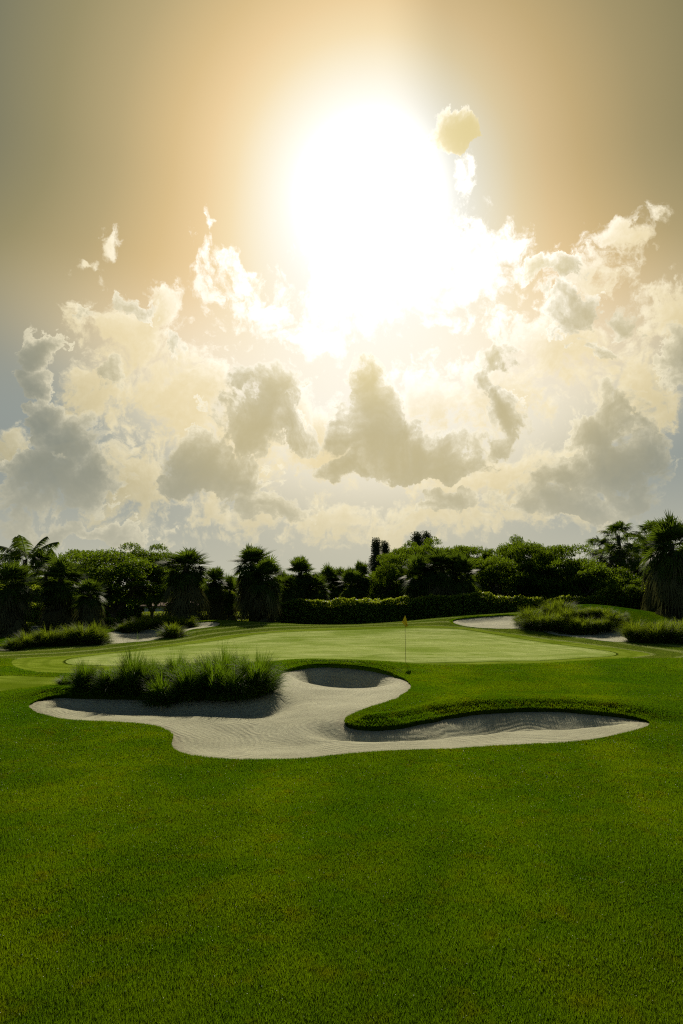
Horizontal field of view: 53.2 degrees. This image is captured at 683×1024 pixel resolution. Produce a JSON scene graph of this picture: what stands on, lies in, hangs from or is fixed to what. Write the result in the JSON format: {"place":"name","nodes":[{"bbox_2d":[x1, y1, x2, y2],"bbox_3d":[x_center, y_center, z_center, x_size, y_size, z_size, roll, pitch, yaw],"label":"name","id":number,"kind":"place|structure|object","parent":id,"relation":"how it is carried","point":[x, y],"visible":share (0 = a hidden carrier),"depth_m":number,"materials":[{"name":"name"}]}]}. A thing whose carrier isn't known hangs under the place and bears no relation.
{"place":"outdoors","nodes":[
{"label":"outdoors","id":0,"kind":"place"},
{"bbox_2d":[0,604,682,1023],"bbox_3d":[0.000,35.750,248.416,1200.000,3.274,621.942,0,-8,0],"label":"ground","id":1,"kind":"structure","parent":0,"point":[640,616],"depth_m":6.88,"materials":[{"name":"plant"}]},
{"bbox_2d":[0,635,32,650],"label":"grass clump","id":2,"kind":"object","parent":1,"relation":"on","point":[11,645],"visible":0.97,"depth_m":37.12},
{"bbox_2d":[0,559,39,636],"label":"sabal palm","id":3,"kind":"object","parent":1,"relation":"on","point":[14,595],"visible":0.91,"depth_m":49.04,"materials":[{"name":"green plant"}]},
{"bbox_2d":[0,601,46,632],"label":"dark shrub","id":4,"kind":"object","parent":1,"relation":"on","point":[35,617],"visible":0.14,"depth_m":64.32,"materials":[{"name":"green plant"}]},
{"bbox_2d":[10,629,43,648],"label":"grass clump","id":5,"kind":"object","parent":1,"relation":"on","point":[28,639],"visible":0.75,"depth_m":37.90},
{"bbox_2d":[7,574,48,589],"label":"background tree","id":6,"kind":"object","parent":1,"relation":"on","point":[39,583],"visible":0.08,"depth_m":103.62,"materials":[{"name":"green plant"}]},
{"bbox_2d":[0,535,59,612],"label":"coconut palm","id":7,"kind":"object","parent":1,"relation":"on","point":[18,552],"visible":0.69,"depth_m":55.73,"materials":[{"name":"green plant"}]},
{"bbox_2d":[28,629,54,646],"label":"grass clump","id":8,"kind":"object","parent":1,"relation":"on","point":[42,638],"visible":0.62,"depth_m":38.54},
{"bbox_2d":[27,549,71,623],"bbox_3d":[-25.109,6.814,57.229,5.470,7.893,4.147,0,-8,0],"label":"coconut palm","id":9,"kind":"object","parent":1,"relation":"on","point":[50,552],"visible":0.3,"depth_m":57.07,"materials":[{"name":"green plant"}]},
{"bbox_2d":[32,621,67,646],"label":"grass clump","id":10,"kind":"object","parent":1,"relation":"on","point":[50,635],"visible":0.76,"depth_m":38.97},
{"bbox_2d":[32,553,87,633],"bbox_3d":[-21.964,7.568,53.313,4.383,8.944,4.577,-2,-8,18],"label":"sabal palm","id":11,"kind":"object","parent":1,"relation":"on","point":[58,599],"visible":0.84,"depth_m":52.94,"materials":[{"name":"green plant"}]},
{"bbox_2d":[51,674,73,684],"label":"grass clump","id":12,"kind":"object","parent":1,"relation":"on","point":[60,680],"visible":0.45,"depth_m":21.96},
{"bbox_2d":[48,628,76,645],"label":"grass clump","id":13,"kind":"object","parent":1,"relation":"on","point":[65,639],"visible":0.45,"depth_m":39.55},
{"bbox_2d":[57,623,87,644],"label":"grass clump","id":14,"kind":"object","parent":1,"relation":"on","point":[68,630],"visible":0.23,"depth_m":40.06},
{"bbox_2d":[61,654,106,689],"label":"grass clump","id":15,"kind":"object","parent":1,"relation":"on","point":[81,680],"visible":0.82,"depth_m":21.18,"materials":[{"name":"plant"}]},
{"bbox_2d":[64,620,108,645],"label":"grass clump","id":16,"kind":"object","parent":1,"relation":"on","point":[89,639],"visible":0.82,"depth_m":40.10,"materials":[{"name":"plant"}]},
{"bbox_2d":[70,578,106,628],"bbox_3d":[-19.034,7.744,51.430,3.122,5.670,2.816,6,-10,-36],"label":"sabal palm","id":17,"kind":"object","parent":1,"relation":"on","point":[88,606],"visible":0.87,"depth_m":51.15,"materials":[{"name":"green plant"}]},
{"bbox_2d":[77,621,112,643],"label":"grass clump","id":18,"kind":"object","parent":1,"relation":"on","point":[105,636],"visible":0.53,"depth_m":40.52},
{"bbox_2d":[85,665,124,693],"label":"grass clump","id":19,"kind":"object","parent":1,"relation":"on","point":[106,681],"visible":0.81,"depth_m":20.82,"materials":[{"name":"plant"}]},
{"bbox_2d":[36,547,174,618],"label":"broadleaf tree","id":20,"kind":"object","parent":1,"relation":"on","point":[128,566],"visible":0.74,"depth_m":65.15,"materials":[{"name":"green plant"}]},
{"bbox_2d":[100,617,121,628],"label":"shrub","id":21,"kind":"object","parent":1,"relation":"on","point":[110,621],"visible":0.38,"depth_m":62.30,"materials":[{"name":"green plant"}]},
{"bbox_2d":[109,621,134,632],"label":"grass clump","id":22,"kind":"object","parent":1,"relation":"on","point":[121,628],"visible":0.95,"depth_m":48.97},
{"bbox_2d":[106,632,156,695],"bbox_3d":[-6.440,4.651,21.029,1.743,1.904,1.836,-3,-8,18],"label":"grass clump","id":23,"kind":"object","parent":1,"relation":"on","point":[128,682],"visible":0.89,"depth_m":20.72,"materials":[{"name":"plant"}]},
{"bbox_2d":[123,617,144,631],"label":"grass clump","id":24,"kind":"object","parent":1,"relation":"on","point":[138,627],"visible":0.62,"depth_m":49.81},
{"bbox_2d":[131,615,152,629],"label":"grass clump","id":25,"kind":"object","parent":1,"relation":"on","point":[142,620],"visible":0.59,"depth_m":50.60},
{"bbox_2d":[0,584,289,622],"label":"hedge","id":26,"kind":"object","parent":1,"relation":"on","point":[130,612],"visible":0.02,"depth_m":96.90,"materials":[{"name":"green plant"}]},
{"bbox_2d":[113,542,182,617],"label":"broadleaf tree","id":27,"kind":"object","parent":1,"relation":"on","point":[143,553],"visible":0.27,"depth_m":70.65,"materials":[{"name":"green plant"}]},
{"bbox_2d":[124,656,174,691],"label":"grass clump","id":28,"kind":"object","parent":1,"relation":"on","point":[155,668],"visible":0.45,"depth_m":20.86,"materials":[{"name":"plant"}]},
{"bbox_2d":[140,602,165,614],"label":"house","id":29,"kind":"structure","parent":1,"relation":"on","point":[156,609],"depth_m":89.06,"materials":[{"name":"tile"}]},
{"bbox_2d":[144,615,161,627],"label":"grass clump","id":30,"kind":"object","parent":1,"relation":"on","point":[155,624],"visible":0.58,"depth_m":51.36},
{"bbox_2d":[134,666,187,707],"bbox_3d":[-5.227,5.079,20.247,2.165,1.275,1.990,-2,-8,14],"label":"grass clump","id":31,"kind":"object","parent":1,"relation":"on","point":[157,690],"visible":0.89,"depth_m":19.90,"materials":[{"name":"plant"}]},
{"bbox_2d":[154,613,170,625],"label":"grass clump","id":32,"kind":"object","parent":1,"relation":"on","point":[161,621],"visible":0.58,"depth_m":51.87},
{"bbox_2d":[108,622,219,643],"bbox_3d":[-13.483,8.475,48.386,5.629,1.055,14.412,-3,-8,21],"label":"sand bunker","id":33,"kind":"object","parent":1,"relation":"in","point":[148,634],"visible":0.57,"depth_m":47.50},
{"bbox_2d":[149,621,190,638],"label":"grass clump","id":34,"kind":"object","parent":33,"relation":"on","point":[172,630],"visible":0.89,"depth_m":45.64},
{"bbox_2d":[142,658,189,685],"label":"grass clump","id":35,"kind":"object","parent":1,"relation":"on","point":[170,671],"visible":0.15,"depth_m":21.00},
{"bbox_2d":[161,613,183,626],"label":"grass clump","id":36,"kind":"object","parent":1,"relation":"on","point":[172,619],"visible":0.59,"depth_m":52.18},
{"bbox_2d":[160,642,195,671],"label":"grass clump","id":37,"kind":"object","parent":1,"relation":"on","point":[170,662],"visible":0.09,"depth_m":21.91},
{"bbox_2d":[154,546,212,620],"bbox_3d":[-13.104,7.030,57.629,5.213,8.295,4.897,-4,-9,25],"label":"sabal palm","id":38,"kind":"object","parent":1,"relation":"on","point":[185,588],"visible":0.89,"depth_m":56.83,"materials":[{"name":"green plant"}]},
{"bbox_2d":[164,654,214,702],"bbox_3d":[-4.487,4.849,20.229,1.885,1.392,2.231,3,-8,-21],"label":"grass clump","id":39,"kind":"object","parent":1,"relation":"on","point":[187,673],"visible":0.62,"depth_m":19.89,"materials":[{"name":"plant"}]},
{"bbox_2d":[178,615,202,627],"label":"grass clump","id":40,"kind":"object","parent":1,"relation":"on","point":[191,622],"visible":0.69,"depth_m":52.77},
{"bbox_2d":[142,611,245,620],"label":"clipped hedge","id":41,"kind":"object","parent":1,"relation":"on","point":[155,614],"visible":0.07,"depth_m":74.67,"materials":[{"name":"green plant"}]},
{"bbox_2d":[176,652,245,702],"bbox_3d":[-3.811,4.751,20.141,2.356,1.433,2.314,1,-8,-7],"label":"grass clump","id":42,"kind":"object","parent":1,"relation":"on","point":[207,681],"visible":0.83,"depth_m":19.78,"materials":[{"name":"plant"}]},
{"bbox_2d":[202,566,228,619],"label":"sabal palm","id":43,"kind":"object","parent":1,"relation":"on","point":[214,592],"visible":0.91,"depth_m":62.93,"materials":[{"name":"green plant"}]},
{"bbox_2d":[205,649,245,673],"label":"grass clump","id":44,"kind":"object","parent":1,"relation":"on","point":[220,662],"visible":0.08,"depth_m":21.11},
{"bbox_2d":[200,637,250,665],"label":"grass clump","id":45,"kind":"object","parent":1,"relation":"on","point":[226,647],"visible":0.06,"depth_m":23.04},
{"bbox_2d":[222,573,237,620],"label":"sabal palm","id":46,"kind":"object","parent":1,"relation":"on","point":[230,586],"visible":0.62,"depth_m":65.04,"materials":[{"name":"green plant"}]},
{"bbox_2d":[208,664,271,701],"bbox_3d":[-3.043,4.867,20.003,2.362,1.189,2.171,-2,-8,15],"label":"grass clump","id":47,"kind":"object","parent":1,"relation":"on","point":[231,687],"visible":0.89,"depth_m":19.60,"materials":[{"name":"plant"}]},
{"bbox_2d":[229,543,274,620],"bbox_3d":[-8.165,6.991,62.752,4.291,8.418,4.623,-6,-10,37],"label":"sabal palm","id":48,"kind":"object","parent":1,"relation":"on","point":[251,554],"visible":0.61,"depth_m":61.95,"materials":[{"name":"green plant"}]},
{"bbox_2d":[230,649,292,694],"bbox_3d":[-2.619,4.700,20.535,2.455,1.485,2.271,-3,-8,19],"label":"grass clump","id":49,"kind":"object","parent":1,"relation":"on","point":[260,670],"visible":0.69,"depth_m":20.20,"materials":[{"name":"plant"}]},
{"bbox_2d":[247,554,286,622],"bbox_3d":[-6.580,7.914,59.627,3.733,8.589,3.899,-5,-9,33],"label":"sabal palm","id":50,"kind":"object","parent":1,"relation":"on","point":[267,591],"visible":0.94,"depth_m":58.93,"materials":[{"name":"green plant"}]},
{"bbox_2d":[252,664,292,692],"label":"grass clump","id":51,"kind":"object","parent":1,"relation":"on","point":[279,685],"visible":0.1,"depth_m":21.01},
{"bbox_2d":[273,569,297,602],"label":"sabal palm","id":52,"kind":"object","parent":1,"relation":"on","point":[287,593],"visible":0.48,"depth_m":65.05,"materials":[{"name":"green plant"}]},
{"bbox_2d":[285,555,317,598],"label":"sabal palm","id":53,"kind":"object","parent":1,"relation":"on","point":[300,565],"visible":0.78,"depth_m":68.90,"materials":[{"name":"green plant"}]},
{"bbox_2d":[304,573,331,601],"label":"sabal palm","id":54,"kind":"object","parent":1,"relation":"on","point":[316,584],"visible":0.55,"depth_m":68.86,"materials":[{"name":"green plant"}]},
{"bbox_2d":[0,626,649,690],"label":"green collar","id":55,"kind":"object","parent":1,"relation":"on","point":[56,664],"visible":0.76,"depth_m":31.82,"materials":[{"name":"plant"}]},
{"bbox_2d":[0,613,659,762],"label":"bunker lip grass","id":56,"kind":"structure","parent":1,"relation":"on","point":[362,724],"depth_m":18.16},
{"bbox_2d":[317,562,343,602],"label":"sabal palm","id":57,"kind":"object","parent":1,"relation":"on","point":[330,573],"visible":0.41,"depth_m":79.28,"materials":[{"name":"green plant"}]},
{"bbox_2d":[29,667,648,759],"bbox_3d":[-0.101,5.542,19.090,12.968,0.800,14.255,7,-11,-43],"label":"sand bunker","id":58,"kind":"object","parent":1,"relation":"in","point":[308,712],"visible":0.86,"depth_m":17.45},
{"bbox_2d":[332,567,348,597],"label":"sabal palm","id":59,"kind":"object","parent":1,"relation":"on","point":[342,572],"visible":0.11,"depth_m":80.78,"materials":[{"name":"green plant"}]},
{"bbox_2d":[66,628,615,665],"bbox_3d":[0.733,7.431,39.028,27.140,0.947,21.750,0,-8,0],"label":"putting green","id":60,"kind":"object","parent":1,"relation":"on","point":[432,645],"visible":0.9,"depth_m":36.49,"materials":[{"name":"plant"}]},
{"bbox_2d":[334,566,367,599],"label":"sabal palm","id":61,"kind":"object","parent":1,"relation":"on","point":[351,577],"visible":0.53,"depth_m":73.00,"materials":[{"name":"green plant"}]},
{"bbox_2d":[352,560,371,598],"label":"sabal palm","id":62,"kind":"object","parent":1,"relation":"on","point":[361,568],"visible":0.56,"depth_m":75.35,"materials":[{"name":"green plant"}]},
{"bbox_2d":[365,537,383,597],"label":"casuarina tree","id":63,"kind":"object","parent":1,"relation":"on","point":[376,548],"visible":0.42,"depth_m":89.74,"materials":[{"name":"green plant"}]},
{"bbox_2d":[380,540,390,563],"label":"casuarina tree","id":64,"kind":"object","parent":1,"relation":"on","point":[385,549],"visible":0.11,"depth_m":90.95,"materials":[{"name":"green plant"}]},
{"bbox_2d":[366,552,417,599],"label":"broadleaf tree","id":65,"kind":"object","parent":1,"relation":"on","point":[382,579],"visible":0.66,"depth_m":76.34,"materials":[{"name":"green plant"}]},
{"bbox_2d":[275,591,543,624],"bbox_3d":[6.200,9.278,63.429,24.891,4.050,3.130,0,-8,2],"label":"long hedge","id":66,"kind":"object","parent":1,"relation":"on","point":[340,611],"visible":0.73,"depth_m":62.83,"materials":[{"name":"green plant"}]},
{"bbox_2d":[379,536,441,585],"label":"broadleaf tree","id":67,"kind":"object","parent":1,"relation":"on","point":[418,549],"visible":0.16,"depth_m":83.30,"materials":[{"name":"green plant"}]},
{"bbox_2d":[406,531,425,564],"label":"casuarina tree","id":68,"kind":"object","parent":1,"relation":"on","point":[417,538],"visible":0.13,"depth_m":96.07,"materials":[{"name":"green plant"}]},
{"bbox_2d":[399,551,437,597],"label":"sabal palm","id":69,"kind":"object","parent":1,"relation":"on","point":[411,589],"visible":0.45,"depth_m":67.00,"materials":[{"name":"green plant"}]},
{"bbox_2d":[421,530,432,552],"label":"casuarina tree","id":70,"kind":"object","parent":1,"relation":"on","point":[426,535],"visible":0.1,"depth_m":97.19,"materials":[{"name":"green plant"}]},
{"bbox_2d":[416,545,465,595],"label":"sabal palm","id":71,"kind":"object","parent":1,"relation":"on","point":[439,582],"visible":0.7,"depth_m":65.73,"materials":[{"name":"green plant"}]},
{"bbox_2d":[426,545,484,580],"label":"broadleaf tree","id":72,"kind":"object","parent":1,"relation":"on","point":[468,551],"visible":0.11,"depth_m":82.42,"materials":[{"name":"green plant"}]},
{"bbox_2d":[444,552,479,597],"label":"sabal palm","id":73,"kind":"object","parent":1,"relation":"on","point":[465,585],"visible":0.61,"depth_m":65.17,"materials":[{"name":"green plant"}]},
{"bbox_2d":[486,534,524,595],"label":"broadleaf tree","id":74,"kind":"object","parent":1,"relation":"on","point":[512,539],"visible":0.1,"depth_m":76.92,"materials":[{"name":"green plant"}]},
{"bbox_2d":[471,553,544,597],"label":"broadleaf tree","id":75,"kind":"object","parent":1,"relation":"on","point":[491,568],"visible":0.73,"depth_m":69.80,"materials":[{"name":"green plant"}]},
{"bbox_2d":[515,613,539,629],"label":"grass clump","id":76,"kind":"object","parent":1,"relation":"on","point":[525,625],"visible":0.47,"depth_m":46.62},
{"bbox_2d":[498,539,565,598],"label":"broadleaf tree","id":77,"kind":"object","parent":1,"relation":"on","point":[533,550],"visible":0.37,"depth_m":72.00,"materials":[{"name":"green plant"}]},
{"bbox_2d":[453,616,628,641],"bbox_3d":[13.813,7.981,47.355,4.672,1.413,14.755,6,-10,-37],"label":"sand bunker","id":78,"kind":"object","parent":1,"relation":"in","point":[501,622],"visible":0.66,"depth_m":49.30},
{"bbox_2d":[511,605,542,627],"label":"grass clump","id":79,"kind":"object","parent":78,"relation":"on","point":[522,614],"visible":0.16,"depth_m":47.80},
{"bbox_2d":[551,619,582,634],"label":"grass clump","id":80,"kind":"object","parent":78,"relation":"on","point":[567,629],"visible":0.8,"depth_m":45.10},
{"bbox_2d":[521,607,564,631],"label":"grass clump","id":81,"kind":"object","parent":1,"relation":"on","point":[538,627],"visible":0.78,"depth_m":46.02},
{"bbox_2d":[536,599,566,615],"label":"grass clump","id":82,"kind":"object","parent":1,"relation":"on","point":[548,604],"visible":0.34,"depth_m":48.91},
{"bbox_2d":[534,611,572,631],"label":"grass clump","id":83,"kind":"object","parent":1,"relation":"on","point":[553,625],"visible":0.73,"depth_m":45.59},
{"bbox_2d":[547,597,577,612],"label":"grass clump","id":84,"kind":"object","parent":1,"relation":"on","point":[565,603],"visible":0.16,"depth_m":49.34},
{"bbox_2d":[549,602,582,622],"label":"grass clump","id":85,"kind":"object","parent":1,"relation":"on","point":[567,614],"visible":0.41,"depth_m":46.81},
{"bbox_2d":[521,543,612,600],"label":"broadleaf tree","id":86,"kind":"object","parent":1,"relation":"on","point":[546,584],"visible":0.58,"depth_m":68.36,"materials":[{"name":"green plant"}]},
{"bbox_2d":[567,606,592,618],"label":"grass clump","id":87,"kind":"object","parent":1,"relation":"on","point":[580,614],"visible":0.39,"depth_m":47.13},
{"bbox_2d":[522,592,642,609],"bbox_3d":[22.206,9.161,61.976,12.089,3.754,2.810,-3,-8,20],"label":"hedge","id":88,"kind":"object","parent":1,"relation":"on","point":[634,603],"visible":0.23,"depth_m":60.87,"materials":[{"name":"green plant"}]},
{"bbox_2d":[564,613,607,634],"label":"grass clump","id":89,"kind":"object","parent":1,"relation":"on","point":[579,624],"visible":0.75,"depth_m":44.86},
{"bbox_2d":[576,615,609,633],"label":"grass clump","id":90,"kind":"object","parent":1,"relation":"on","point":[590,629],"visible":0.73,"depth_m":44.66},
{"bbox_2d":[580,606,609,617],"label":"grass clump","id":91,"kind":"object","parent":1,"relation":"on","point":[584,610],"visible":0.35,"depth_m":47.36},
{"bbox_2d":[553,559,646,603],"bbox_3d":[25.226,8.211,65.636,8.737,7.283,9.545,3,-9,-23],"label":"broadleaf tree","id":92,"kind":"object","parent":1,"relation":"on","point":[598,571],"visible":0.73,"depth_m":64.09,"materials":[{"name":"green plant"}]},
{"bbox_2d":[584,536,615,565],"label":"fan palm","id":93,"kind":"object","parent":1,"relation":"on","point":[594,541],"visible":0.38,"depth_m":73.74,"materials":[{"name":"green plant"}]},
{"bbox_2d":[585,604,616,618],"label":"grass clump","id":94,"kind":"object","parent":1,"relation":"on","point":[599,611],"visible":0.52,"depth_m":46.84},
{"bbox_2d":[591,616,622,630],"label":"grass clump","id":95,"kind":"object","parent":1,"relation":"on","point":[609,623],"visible":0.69,"depth_m":44.66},
{"bbox_2d":[590,543,631,578],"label":"fan palm","id":96,"kind":"object","parent":1,"relation":"on","point":[608,548],"visible":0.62,"depth_m":68.69,"materials":[{"name":"green plant"}]},
{"bbox_2d":[597,610,630,624],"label":"grass clump","id":97,"kind":"object","parent":1,"relation":"on","point":[618,618],"visible":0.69,"depth_m":45.27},
{"bbox_2d":[591,578,645,605],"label":"broadleaf tree","id":98,"kind":"object","parent":1,"relation":"on","point":[632,587],"visible":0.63,"depth_m":60.61,"materials":[{"name":"green plant"}]},
{"bbox_2d":[596,520,640,569],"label":"fan palm","id":99,"kind":"object","parent":1,"relation":"on","point":[619,527],"visible":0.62,"depth_m":71.82,"materials":[{"name":"green plant"}]},
{"bbox_2d":[613,617,649,640],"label":"grass clump","id":100,"kind":"object","parent":1,"relation":"on","point":[626,630],"visible":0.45,"depth_m":40.96,"materials":[{"name":"plant"}]},
{"bbox_2d":[621,532,644,573],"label":"fan palm","id":101,"kind":"object","parent":1,"relation":"on","point":[627,536],"visible":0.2,"depth_m":75.51,"materials":[{"name":"green plant"}]},
{"bbox_2d":[622,546,644,577],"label":"fan palm","id":102,"kind":"object","parent":1,"relation":"on","point":[633,563],"visible":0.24,"depth_m":67.86,"materials":[{"name":"green plant"}]},
{"bbox_2d":[622,626,661,643],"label":"grass clump","id":103,"kind":"object","parent":1,"relation":"on","point":[639,637],"visible":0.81,"depth_m":40.13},
{"bbox_2d":[630,520,674,565],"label":"fan palm","id":104,"kind":"object","parent":1,"relation":"on","point":[644,528],"visible":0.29,"depth_m":70.29,"materials":[{"name":"green plant"}]},
{"bbox_2d":[635,531,674,611],"bbox_3d":[24.419,5.797,52.683,3.181,9.241,2.870,-1,-8,9],"label":"sabal palm","id":105,"kind":"object","parent":1,"relation":"on","point":[647,604],"visible":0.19,"depth_m":52.73,"materials":[{"name":"green plant"}]},
{"bbox_2d":[636,617,682,642],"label":"grass clump","id":106,"kind":"object","parent":1,"relation":"on","point":[662,636],"visible":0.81,"depth_m":39.99,"materials":[{"name":"plant"}]},
{"bbox_2d":[640,510,682,619],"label":"sabal palm","id":107,"kind":"object","parent":1,"relation":"on","point":[666,576],"visible":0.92,"depth_m":49.20,"materials":[{"name":"green plant"}]},
{"bbox_2d":[655,619,682,643],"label":"grass clump","id":108,"kind":"object","parent":1,"relation":"on","point":[678,634],"visible":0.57,"depth_m":40.09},
{"bbox_2d":[0,0,682,589],"label":"sky","id":109,"kind":"structure","parent":0,"point":[317,280],"materials":[{"name":"white"}]},
{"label":"grass clump","id":110,"kind":"object","parent":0,"visible":0},
{"bbox_2d":[167,654,215,688],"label":"grass clump","id":111,"kind":"object","parent":110,"relation":"on","point":[197,659],"visible":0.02,"depth_m":21.18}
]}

